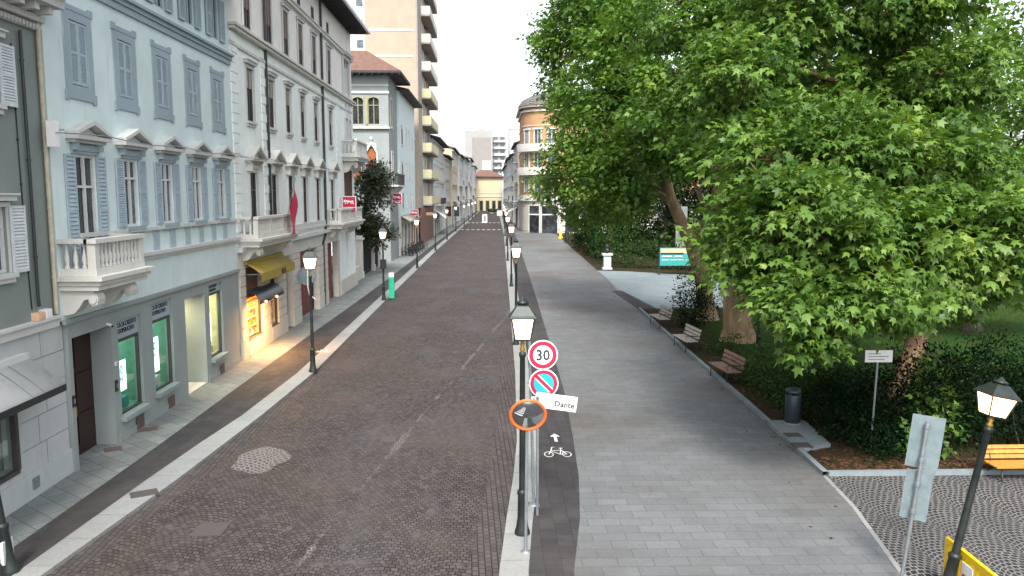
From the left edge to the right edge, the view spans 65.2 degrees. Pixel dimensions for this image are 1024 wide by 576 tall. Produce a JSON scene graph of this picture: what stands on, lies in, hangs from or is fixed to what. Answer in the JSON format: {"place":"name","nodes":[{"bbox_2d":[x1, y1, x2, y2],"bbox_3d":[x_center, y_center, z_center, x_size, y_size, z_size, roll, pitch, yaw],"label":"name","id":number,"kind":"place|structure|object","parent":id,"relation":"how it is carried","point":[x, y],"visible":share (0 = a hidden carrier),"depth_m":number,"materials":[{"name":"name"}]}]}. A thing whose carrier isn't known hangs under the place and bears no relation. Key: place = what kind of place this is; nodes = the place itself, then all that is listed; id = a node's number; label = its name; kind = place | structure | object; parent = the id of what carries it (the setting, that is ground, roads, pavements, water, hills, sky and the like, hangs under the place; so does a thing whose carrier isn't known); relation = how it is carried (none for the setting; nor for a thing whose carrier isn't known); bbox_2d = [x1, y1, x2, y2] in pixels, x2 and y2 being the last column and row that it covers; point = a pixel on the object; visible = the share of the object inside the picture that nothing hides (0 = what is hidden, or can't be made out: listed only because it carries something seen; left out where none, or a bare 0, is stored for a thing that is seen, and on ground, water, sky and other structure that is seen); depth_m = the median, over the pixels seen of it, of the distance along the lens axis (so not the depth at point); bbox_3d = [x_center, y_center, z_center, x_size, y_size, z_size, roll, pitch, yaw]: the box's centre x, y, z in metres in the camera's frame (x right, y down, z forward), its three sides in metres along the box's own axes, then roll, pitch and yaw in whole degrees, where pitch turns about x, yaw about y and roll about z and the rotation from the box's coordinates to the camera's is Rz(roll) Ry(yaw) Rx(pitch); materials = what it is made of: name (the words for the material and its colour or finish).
{"place":"outdoors","nodes":[
{"label":"outdoors","id":0,"kind":"place"},
{"bbox_2d":[0,211,477,575],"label":"dark strip","id":1,"kind":"object","parent":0,"point":[245,397],"visible":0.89,"depth_m":21.56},
{"bbox_2d":[0,494,20,575],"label":"street lamp","id":2,"kind":"object","parent":1,"relation":"on","point":[11,566],"visible":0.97,"depth_m":13.31,"materials":[{"name":"metal"}]},
{"bbox_2d":[5,211,476,545],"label":"pavement","id":3,"kind":"structure","parent":0,"point":[99,466],"depth_m":22.22,"materials":[{"name":"grey stone"}]},
{"bbox_2d":[0,0,73,516],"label":"corner house","id":4,"kind":"structure","parent":3,"relation":"on","point":[36,456],"depth_m":16.45,"materials":[{"name":"grey paint"}]},
{"bbox_2d":[0,28,17,114],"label":"window","id":5,"kind":"structure","parent":4,"relation":"in","point":[8,82],"depth_m":15.75,"materials":[{"name":"white wood"}]},
{"bbox_2d":[0,413,21,484],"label":"shop window","id":6,"kind":"structure","parent":4,"relation":"in","point":[14,427],"depth_m":16.09,"materials":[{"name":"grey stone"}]},
{"bbox_2d":[0,193,29,284],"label":"window","id":7,"kind":"structure","parent":4,"relation":"in","point":[16,224],"depth_m":15.95,"materials":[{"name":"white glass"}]},
{"bbox_2d":[18,30,40,306],"bbox_3d":[-9.966,-2.415,16.528,0.094,5.655,0.099,0,7,-2],"label":"drainpipe","id":8,"kind":"object","parent":4,"relation":"attached to","point":[28,159],"visible":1,"depth_m":16.49,"materials":[{"name":"black metal"}]},
{"bbox_2d":[0,352,66,420],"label":"shop awning","id":9,"kind":"object","parent":4,"relation":"attached to","point":[26,382],"visible":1,"depth_m":15.56,"materials":[{"name":"white fabric"}]},
{"bbox_2d":[35,22,58,313],"bbox_3d":[-9.983,-2.669,17.168,0.124,6.500,0.118,0,7,-2],"label":"drainpipe","id":10,"kind":"object","parent":4,"relation":"attached to","point":[49,207],"visible":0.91,"depth_m":17.16,"materials":[{"name":"beige metal"}]},
{"bbox_2d":[45,120,59,146],"bbox_3d":[-9.759,-3.279,17.006,0.204,0.550,0.150,0,7,-2],"label":"antenna box","id":11,"kind":"object","parent":4,"relation":"attached to","point":[52,136],"visible":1,"depth_m":16.94,"materials":[{"name":"white plastic"}]},
{"bbox_2d":[39,0,241,471],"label":"bank building","id":12,"kind":"structure","parent":3,"relation":"on","point":[146,239],"depth_m":21.71,"materials":[{"name":"blue paint"}]},
{"bbox_2d":[71,332,96,454],"bbox_3d":[-10.500,2.558,19.172,0.160,3.050,1.866,0,7,-2],"label":"door","id":13,"kind":"structure","parent":12,"relation":"in","point":[81,346],"depth_m":19.61,"materials":[{"name":"brown wood"}]},
{"bbox_2d":[63,121,112,267],"bbox_3d":[-9.915,-2.208,18.815,0.420,3.400,1.880,0,7,-2],"label":"window","id":14,"kind":"structure","parent":12,"relation":"in","point":[79,169],"depth_m":18.76,"materials":[{"name":"blue glass"}]},
{"bbox_2d":[114,129,152,233],"bbox_3d":[-9.978,-2.811,21.130,0.420,2.740,1.760,0,7,-2],"label":"window","id":15,"kind":"structure","parent":12,"relation":"in","point":[125,170],"depth_m":21.14,"materials":[{"name":"blue glass"}]},
{"bbox_2d":[117,314,150,421],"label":"shop window","id":16,"kind":"structure","parent":12,"relation":"in","point":[127,328],"depth_m":21.67,"materials":[{"name":"green glass"}]},
{"bbox_2d":[152,299,180,397],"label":"shop window","id":17,"kind":"structure","parent":12,"relation":"in","point":[160,310],"depth_m":23.80,"materials":[{"name":"green glass"}]},
{"bbox_2d":[153,135,185,229],"bbox_3d":[-10.041,-3.088,23.483,0.420,2.740,1.760,0,7,-2],"label":"window","id":18,"kind":"structure","parent":12,"relation":"in","point":[168,154],"depth_m":23.50,"materials":[{"name":"blue glass"}]},
{"bbox_2d":[178,0,201,29],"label":"window","id":19,"kind":"structure","parent":12,"relation":"in","point":[185,6],"depth_m":25.54,"materials":[{"name":"blue paint"}]},
{"bbox_2d":[185,141,212,226],"bbox_3d":[-10.103,-3.364,25.836,0.420,2.740,1.760,0,7,-2],"label":"window","id":20,"kind":"structure","parent":12,"relation":"in","point":[198,158],"depth_m":25.85,"materials":[{"name":"blue glass"}]},
{"bbox_2d":[205,0,225,43],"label":"window","id":21,"kind":"structure","parent":12,"relation":"in","point":[210,9],"depth_m":27.86,"materials":[{"name":"blue paint"}]},
{"bbox_2d":[209,282,228,362],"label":"shop window","id":22,"kind":"structure","parent":12,"relation":"in","point":[214,288],"depth_m":28.34,"materials":[{"name":"yellow glass"}]},
{"bbox_2d":[212,145,235,223],"bbox_3d":[-10.166,-3.640,28.189,0.420,2.740,1.760,0,7,-2],"label":"window","id":23,"kind":"structure","parent":12,"relation":"in","point":[220,160],"depth_m":28.21,"materials":[{"name":"blue glass"}]},
{"bbox_2d":[227,0,370,360],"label":"palazzo","id":24,"kind":"structure","parent":3,"relation":"on","point":[291,46],"depth_m":38.18,"materials":[{"name":"beige paint"}]},
{"bbox_2d":[243,58,258,127],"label":"window","id":25,"kind":"structure","parent":24,"relation":"in","point":[249,65],"depth_m":31.61,"materials":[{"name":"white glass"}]},
{"bbox_2d":[245,267,264,356],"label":"shop window","id":26,"kind":"structure","parent":24,"relation":"in","point":[256,341],"depth_m":32.28,"materials":[{"name":"glass"}]},
{"bbox_2d":[245,145,267,230],"bbox_3d":[-10.232,-3.991,31.993,0.470,3.370,1.900,0,7,-2],"label":"window","id":27,"kind":"structure","parent":24,"relation":"in","point":[254,166],"depth_m":32.00,"materials":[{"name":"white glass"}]},
{"bbox_2d":[246,282,283,304],"bbox_3d":[-10.017,0.199,32.627,0.689,0.500,3.530,0,7,-2],"label":"shop canopy","id":28,"kind":"object","parent":24,"relation":"attached to","point":[267,292],"visible":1,"depth_m":32.45,"materials":[{"name":"black metal"}]},
{"bbox_2d":[262,0,272,214],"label":"drainpipe","id":29,"kind":"object","parent":24,"relation":"attached to","point":[267,103],"visible":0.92,"depth_m":33.79,"materials":[{"name":"grey metal"}]},
{"bbox_2d":[244,252,294,281],"bbox_3d":[-10.036,-0.918,33.442,0.659,0.810,5.310,0,7,-2],"label":"shop awning","id":30,"kind":"object","parent":24,"relation":"attached to","point":[270,266],"visible":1,"depth_m":33.02,"materials":[{"name":"yellow fabric"}]},
{"bbox_2d":[268,70,278,133],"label":"window","id":31,"kind":"structure","parent":24,"relation":"in","point":[271,75],"depth_m":34.86,"materials":[{"name":"white glass"}]},
{"bbox_2d":[267,150,286,214],"bbox_3d":[-10.314,-4.352,35.071,0.470,3.370,1.900,0,7,-2],"label":"window","id":32,"kind":"structure","parent":24,"relation":"in","point":[277,155],"depth_m":35.28,"materials":[{"name":"stone"}]},
{"bbox_2d":[281,1,291,56],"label":"window","id":33,"kind":"structure","parent":24,"relation":"in","point":[285,15],"depth_m":37.18,"materials":[{"name":"grey glass"}]},
{"bbox_2d":[283,80,294,137],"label":"window","id":34,"kind":"structure","parent":24,"relation":"in","point":[287,84],"depth_m":37.55,"materials":[{"name":"white glass"}]},
{"bbox_2d":[284,153,301,223],"bbox_3d":[-10.391,-4.689,37.950,0.470,3.370,1.900,0,7,-2],"label":"window","id":35,"kind":"structure","parent":24,"relation":"in","point":[291,169],"depth_m":37.73,"materials":[{"name":"stone"}]},
{"bbox_2d":[296,15,305,65],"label":"window","id":36,"kind":"structure","parent":24,"relation":"in","point":[300,46],"depth_m":40.02,"materials":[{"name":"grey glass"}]},
{"bbox_2d":[298,88,308,141],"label":"window","id":37,"kind":"structure","parent":24,"relation":"in","point":[302,92],"depth_m":40.43,"materials":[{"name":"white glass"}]},
{"bbox_2d":[299,250,312,315],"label":"door","id":38,"kind":"structure","parent":24,"relation":"in","point":[304,297],"depth_m":41.93,"materials":[{"name":"red paint"}]},
{"bbox_2d":[299,156,314,222],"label":"window","id":39,"kind":"structure","parent":24,"relation":"in","point":[305,171],"depth_m":40.90,"materials":[{"name":"stone"}]},
{"bbox_2d":[313,159,326,220],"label":"window","id":40,"kind":"structure","parent":24,"relation":"in","point":[318,171],"depth_m":43.97,"materials":[{"name":"stone"}]},
{"bbox_2d":[319,0,326,303],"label":"drainpipe","id":41,"kind":"object","parent":24,"relation":"attached to","point":[323,110],"visible":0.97,"depth_m":45.10,"materials":[{"name":"grey metal"}]},
{"bbox_2d":[328,162,339,217],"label":"window","id":42,"kind":"structure","parent":24,"relation":"in","point":[333,169],"depth_m":47.85,"materials":[{"name":"stone"}]},
{"bbox_2d":[342,51,352,98],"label":"loggia window","id":43,"kind":"structure","parent":24,"relation":"in","point":[345,69],"depth_m":52.63,"materials":[{"name":"white stone"}]},
{"bbox_2d":[355,235,380,280],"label":"garden gate","id":44,"kind":"structure","parent":3,"relation":"on","point":[368,261],"depth_m":62.66,"materials":[{"name":"stone"}]},
{"bbox_2d":[331,51,422,260],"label":"villa","id":45,"kind":"object","parent":3,"relation":"on","point":[383,114],"visible":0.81,"depth_m":75.08,"materials":[{"name":"paint"}]},
{"bbox_2d":[365,97,378,123],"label":"window","id":46,"kind":"structure","parent":45,"relation":"in","point":[371,103],"depth_m":73.89,"materials":[{"name":"yellow glass"}]},
{"bbox_2d":[354,157,401,253],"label":"magnolia tree","id":47,"kind":"object","parent":3,"relation":"on","point":[373,178],"visible":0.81,"depth_m":62.40,"materials":[{"name":"green plant"}]},
{"bbox_2d":[430,134,448,235],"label":"town house","id":48,"kind":"structure","parent":3,"relation":"on","point":[437,164],"depth_m":131.31,"materials":[{"name":"grey paint"}]},
{"bbox_2d":[443,154,453,227],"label":"town house","id":49,"kind":"structure","parent":3,"relation":"on","point":[446,165],"depth_m":152.54,"materials":[{"name":"grey paint"}]},
{"bbox_2d":[443,146,459,224],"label":"town house","id":50,"kind":"structure","parent":3,"relation":"on","point":[452,152],"depth_m":169.27,"materials":[{"name":"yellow paint"}]},
{"bbox_2d":[457,154,464,220],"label":"town house","id":51,"kind":"structure","parent":3,"relation":"on","point":[460,160],"depth_m":192.59,"materials":[{"name":"white paint"}]},
{"bbox_2d":[476,170,502,210],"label":"end house","id":52,"kind":"structure","parent":3,"relation":"on","point":[488,189],"depth_m":303.77,"materials":[{"name":"yellow paint"}]},
{"bbox_2d":[73,211,512,575],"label":"road","id":53,"kind":"structure","parent":0,"point":[343,490],"depth_m":19.05,"materials":[{"name":"brown stone"}]},
{"bbox_2d":[47,343,353,575],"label":"road edge setts","id":54,"kind":"structure","parent":53,"relation":"on","point":[82,559],"depth_m":17.72,"materials":[{"name":"grey stone"}]},
{"bbox_2d":[189,522,230,536],"bbox_3d":[-5.767,4.626,15.311,0.590,0.034,0.640,0,7,-2],"label":"manhole cover","id":55,"kind":"object","parent":53,"relation":"on","point":[210,528],"visible":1,"depth_m":15.29,"materials":[{"name":"metal"}]},
{"bbox_2d":[12,211,479,575],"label":"kerb","id":56,"kind":"structure","parent":53,"relation":"on","point":[82,537],"depth_m":18.76,"materials":[{"name":"stone"}]},
{"bbox_2d":[301,247,317,372],"bbox_3d":[-7.104,0.782,28.306,0.488,4.450,0.488,0,7,-2],"label":"street lamp","id":57,"kind":"object","parent":56,"relation":"on","point":[309,257],"visible":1,"depth_m":28.22,"materials":[{"name":"metal"}]},
{"bbox_2d":[231,447,290,473],"bbox_3d":[-6.025,4.140,19.318,1.312,0.001,1.987,0,7,-2],"label":"cobble patch","id":58,"kind":"object","parent":53,"relation":"on","point":[261,460],"visible":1,"depth_m":19.31,"materials":[{"name":"grey stone"}]},
{"bbox_2d":[467,343,516,575],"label":"road edge setts","id":59,"kind":"structure","parent":53,"relation":"on","point":[485,558],"depth_m":17.60,"materials":[{"name":"grey stone"}]},
{"bbox_2d":[499,215,535,575],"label":"kerb","id":60,"kind":"structure","parent":53,"relation":"on","point":[514,561],"depth_m":16.66,"materials":[{"name":"stone"}]},
{"bbox_2d":[509,297,536,536],"bbox_3d":[0.191,2.380,14.687,0.488,4.450,0.488,0,7,-2],"label":"street lamp","id":61,"kind":"object","parent":60,"relation":"on","point":[522,317],"visible":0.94,"depth_m":14.53,"materials":[{"name":"metal"}]},
{"bbox_2d":[509,399,546,553],"bbox_3d":[0.274,3.280,13.930,0.655,2.839,0.359,0,7,-2],"label":"traffic mirror","id":62,"kind":"object","parent":60,"relation":"on","point":[526,415],"visible":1,"depth_m":13.75,"materials":[{"name":"metal"}]},
{"bbox_2d":[527,340,558,506],"bbox_3d":[0.617,2.687,16.145,0.625,3.502,0.226,0,7,-2],"label":"sign post","id":63,"kind":"object","parent":60,"relation":"on","point":[542,355],"visible":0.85,"depth_m":15.97,"materials":[{"name":"metal"}]},
{"bbox_2d":[364,0,438,243],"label":"apartment tower","id":64,"kind":"structure","parent":0,"point":[404,33],"depth_m":99.26,"materials":[{"name":"beige paint"}]},
{"bbox_2d":[502,211,579,575],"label":"cycle path","id":65,"kind":"structure","parent":0,"point":[555,530],"depth_m":17.24,"materials":[{"name":"grey asphalt"}]},
{"bbox_2d":[533,392,577,515],"bbox_3d":[0.845,3.252,15.697,0.878,2.482,0.123,0,7,-2],"label":"street name sign","id":66,"kind":"object","parent":65,"relation":"on","point":[557,402],"visible":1,"depth_m":15.58,"materials":[{"name":"white metal"}]},
{"bbox_2d":[332,213,825,534],"bbox_3d":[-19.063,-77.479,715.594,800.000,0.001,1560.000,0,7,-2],"label":"ground","id":67,"kind":"structure","parent":0,"point":[580,255],"depth_m":67.93,"materials":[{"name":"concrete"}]},
{"bbox_2d":[348,0,364,50],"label":"white block","id":68,"kind":"structure","parent":67,"relation":"on","point":[357,42],"depth_m":135.31,"materials":[{"name":"paint"}]},
{"bbox_2d":[465,128,505,174],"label":"apartment block","id":69,"kind":"structure","parent":67,"relation":"on","point":[485,150],"depth_m":330.64,"materials":[{"name":"white paint"}]},
{"bbox_2d":[516,92,698,232],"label":"orange corner building","id":70,"kind":"structure","parent":0,"point":[532,219],"depth_m":130.43,"materials":[{"name":"paint"}]},
{"bbox_2d":[597,270,722,307],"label":"path","id":71,"kind":"structure","parent":0,"point":[653,289],"depth_m":54.94,"materials":[{"name":"grey concrete"}]},
{"bbox_2d":[658,247,692,274],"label":"information board","id":72,"kind":"object","parent":71,"relation":"on","point":[671,256],"visible":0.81,"depth_m":62.47,"materials":[{"name":"blue metal"}]},
{"bbox_2d":[509,219,899,575],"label":"plaza","id":73,"kind":"structure","parent":0,"point":[682,471],"depth_m":18.63,"materials":[{"name":"grey stone"}]},
{"bbox_2d":[511,141,518,227],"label":"town house","id":74,"kind":"structure","parent":73,"relation":"on","point":[516,182],"depth_m":159.51,"materials":[{"name":"white paint"}]},
{"bbox_2d":[823,476,905,575],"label":"cobble edging","id":75,"kind":"object","parent":73,"relation":"on","point":[877,539],"visible":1,"depth_m":15.21,"materials":[{"name":"stone"}]},
{"bbox_2d":[899,413,945,575],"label":"road sign","id":76,"kind":"object","parent":73,"relation":"on","point":[925,441],"visible":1,"depth_m":12.78,"materials":[{"name":"metal"}]},
{"bbox_2d":[429,0,1023,192],"label":"sky","id":77,"kind":"structure","parent":0,"point":[483,76],"materials":[{"name":"white"}]},
{"bbox_2d":[558,235,1023,295],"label":"park ground","id":78,"kind":"structure","parent":0,"point":[596,263],"depth_m":71.89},
{"bbox_2d":[568,221,613,260],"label":"shrub","id":79,"kind":"object","parent":78,"relation":"on","point":[580,241],"visible":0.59,"depth_m":81.91,"materials":[{"name":"green plant"}]},
{"bbox_2d":[585,220,688,269],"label":"shrub","id":80,"kind":"object","parent":78,"relation":"on","point":[628,246],"visible":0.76,"depth_m":69.05,"materials":[{"name":"green plant"}]},
{"bbox_2d":[576,177,710,254],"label":"shrub","id":81,"kind":"object","parent":78,"relation":"on","point":[645,222],"visible":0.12,"depth_m":83.85,"materials":[{"name":"green plant"}]},
{"bbox_2d":[624,152,713,247],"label":"park tree","id":82,"kind":"object","parent":78,"relation":"on","point":[682,192],"visible":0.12,"depth_m":77.36,"materials":[{"name":"green plant"}]},
{"bbox_2d":[674,156,715,251],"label":"park tree","id":83,"kind":"object","parent":78,"relation":"on","point":[699,204],"visible":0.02,"depth_m":73.56,"materials":[{"name":"green plant"}]},
{"bbox_2d":[642,308,1023,473],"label":"park ground","id":84,"kind":"structure","parent":0,"point":[963,453],"depth_m":22.05,"materials":[{"name":"brown soil"}]},
{"bbox_2d":[672,323,701,351],"bbox_3d":[7.125,2.029,32.649,0.636,0.931,1.700,-1,7,-7],"label":"park bench","id":85,"kind":"object","parent":84,"relation":"on","point":[685,338],"visible":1,"depth_m":32.56,"materials":[{"name":"grey wood"}]},
{"bbox_2d":[664,265,722,331],"bbox_3d":[9.032,0.459,38.091,3.441,2.980,4.440,0,7,-2],"label":"shrub","id":86,"kind":"object","parent":84,"relation":"on","point":[700,305],"visible":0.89,"depth_m":38.03,"materials":[{"name":"green plant"}]},
{"bbox_2d":[698,326,754,356],"bbox_3d":[8.489,2.106,31.937,2.176,1.078,3.169,0,7,-2],"label":"shrub","id":87,"kind":"object","parent":84,"relation":"on","point":[723,344],"visible":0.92,"depth_m":31.69,"materials":[{"name":"green plant"}]},
{"bbox_2d":[708,349,745,383],"bbox_3d":[7.276,2.675,27.137,0.636,0.931,1.700,-1,7,-7],"label":"park bench","id":88,"kind":"object","parent":84,"relation":"on","point":[723,367],"visible":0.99,"depth_m":27.01,"materials":[{"name":"brown wood"}]},
{"bbox_2d":[772,420,830,450],"bbox_3d":[7.566,3.845,20.824,0.882,0.108,2.561,0,7,3],"label":"concrete pad","id":89,"kind":"object","parent":84,"relation":"on","point":[806,431],"visible":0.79,"depth_m":20.75,"materials":[{"name":"concrete"}]},
{"bbox_2d":[783,387,801,424],"bbox_3d":[7.638,3.192,21.754,0.460,0.970,0.460,0,7,-2],"label":"litter bin","id":90,"kind":"object","parent":89,"relation":"on","point":[792,411],"visible":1,"depth_m":21.59,"materials":[{"name":"black metal"}]},
{"bbox_2d":[645,309,966,469],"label":"fallen leaves","id":91,"kind":"object","parent":84,"relation":"on","point":[823,449],"visible":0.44,"depth_m":23.89,"materials":[{"name":"brown plant"}]},
{"bbox_2d":[725,336,912,413],"bbox_3d":[9.333,2.486,25.465,4.606,1.867,6.609,0,7,-2],"label":"hedge","id":92,"kind":"object","parent":84,"relation":"on","point":[777,373],"visible":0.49,"depth_m":24.70,"materials":[{"name":"green plant"}]},
{"bbox_2d":[638,308,1023,475],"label":"park kerb","id":93,"kind":"structure","parent":84,"relation":"on","point":[812,461],"depth_m":18.46,"materials":[{"name":"stone"}]},
{"bbox_2d":[662,0,1023,397],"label":"plane tree","id":94,"kind":"object","parent":84,"relation":"on","point":[862,246],"visible":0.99,"depth_m":17.91,"materials":[{"name":"green plant"}]},
{"bbox_2d":[771,360,947,463],"bbox_3d":[9.057,2.932,20.876,3.644,2.045,5.297,0,7,-2],"label":"hedge","id":95,"kind":"object","parent":84,"relation":"on","point":[888,441],"visible":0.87,"depth_m":20.44,"materials":[{"name":"green plant"}]},
{"bbox_2d":[865,350,892,446],"bbox_3d":[9.001,2.763,19.788,0.680,2.501,0.084,0,7,-2],"label":"park sign","id":96,"kind":"object","parent":84,"relation":"on","point":[880,356],"visible":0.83,"depth_m":19.63,"materials":[{"name":"metal"}]},
{"bbox_2d":[820,453,1023,469],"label":"fallen leaves","id":97,"kind":"object","parent":84,"relation":"on","point":[958,463],"visible":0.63,"depth_m":18.73,"materials":[{"name":"brown plant"}]},
{"bbox_2d":[892,349,977,459],"bbox_3d":[10.294,2.810,19.537,1.918,2.683,2.559,2,7,18],"label":"bush","id":98,"kind":"object","parent":84,"relation":"on","point":[955,404],"visible":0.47,"depth_m":19.40,"materials":[{"name":"green plant"}]},
{"bbox_2d":[862,324,1023,456],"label":"hedge","id":99,"kind":"object","parent":84,"relation":"on","point":[995,371],"visible":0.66,"depth_m":19.96,"materials":[{"name":"green plant"}]},
{"bbox_2d":[656,298,1023,378],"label":"lawn","id":100,"kind":"structure","parent":0,"point":[942,336],"depth_m":34.72,"materials":[{"name":"green plant"}]},
{"bbox_2d":[514,0,718,320],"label":"plane tree","id":101,"kind":"object","parent":100,"relation":"on","point":[614,182],"visible":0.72,"depth_m":38.90,"materials":[{"name":"green plant"}]},
{"bbox_2d":[582,0,861,343],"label":"plane tree","id":102,"kind":"object","parent":100,"relation":"on","point":[654,74],"visible":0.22,"depth_m":30.04,"materials":[{"name":"green plant"}]},
{"bbox_2d":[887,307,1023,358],"bbox_3d":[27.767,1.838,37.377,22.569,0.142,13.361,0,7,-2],"label":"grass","id":103,"kind":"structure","parent":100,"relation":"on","point":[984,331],"depth_m":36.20,"materials":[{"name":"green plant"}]},
{"bbox_2d":[895,0,1023,331],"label":"plane tree","id":104,"kind":"object","parent":100,"relation":"on","point":[1005,113],"visible":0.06,"depth_m":32.76,"materials":[{"name":"green plant"}]},
{"bbox_2d":[823,475,1023,575],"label":"cobbled area","id":105,"kind":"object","parent":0,"point":[993,541],"visible":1,"depth_m":15.61,"materials":[{"name":"grey stone"}]},
{"bbox_2d":[943,377,1022,575],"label":"street lamp","id":106,"kind":"object","parent":105,"relation":"on","point":[998,398],"visible":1,"depth_m":12.44,"materials":[{"name":"metal"}]},
{"bbox_2d":[984,444,1023,481],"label":"park bench","id":107,"kind":"object","parent":105,"relation":"on","point":[1007,464],"visible":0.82,"depth_m":18.07,"materials":[{"name":"yellow wood"}]},
{"label":"side street","id":108,"kind":"structure","parent":0,"visible":0},
{"bbox_2d":[943,537,997,575],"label":"plastic barrier","id":109,"kind":"object","parent":108,"relation":"on","point":[970,564],"visible":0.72,"depth_m":12.43,"materials":[{"name":"yellow plastic"}]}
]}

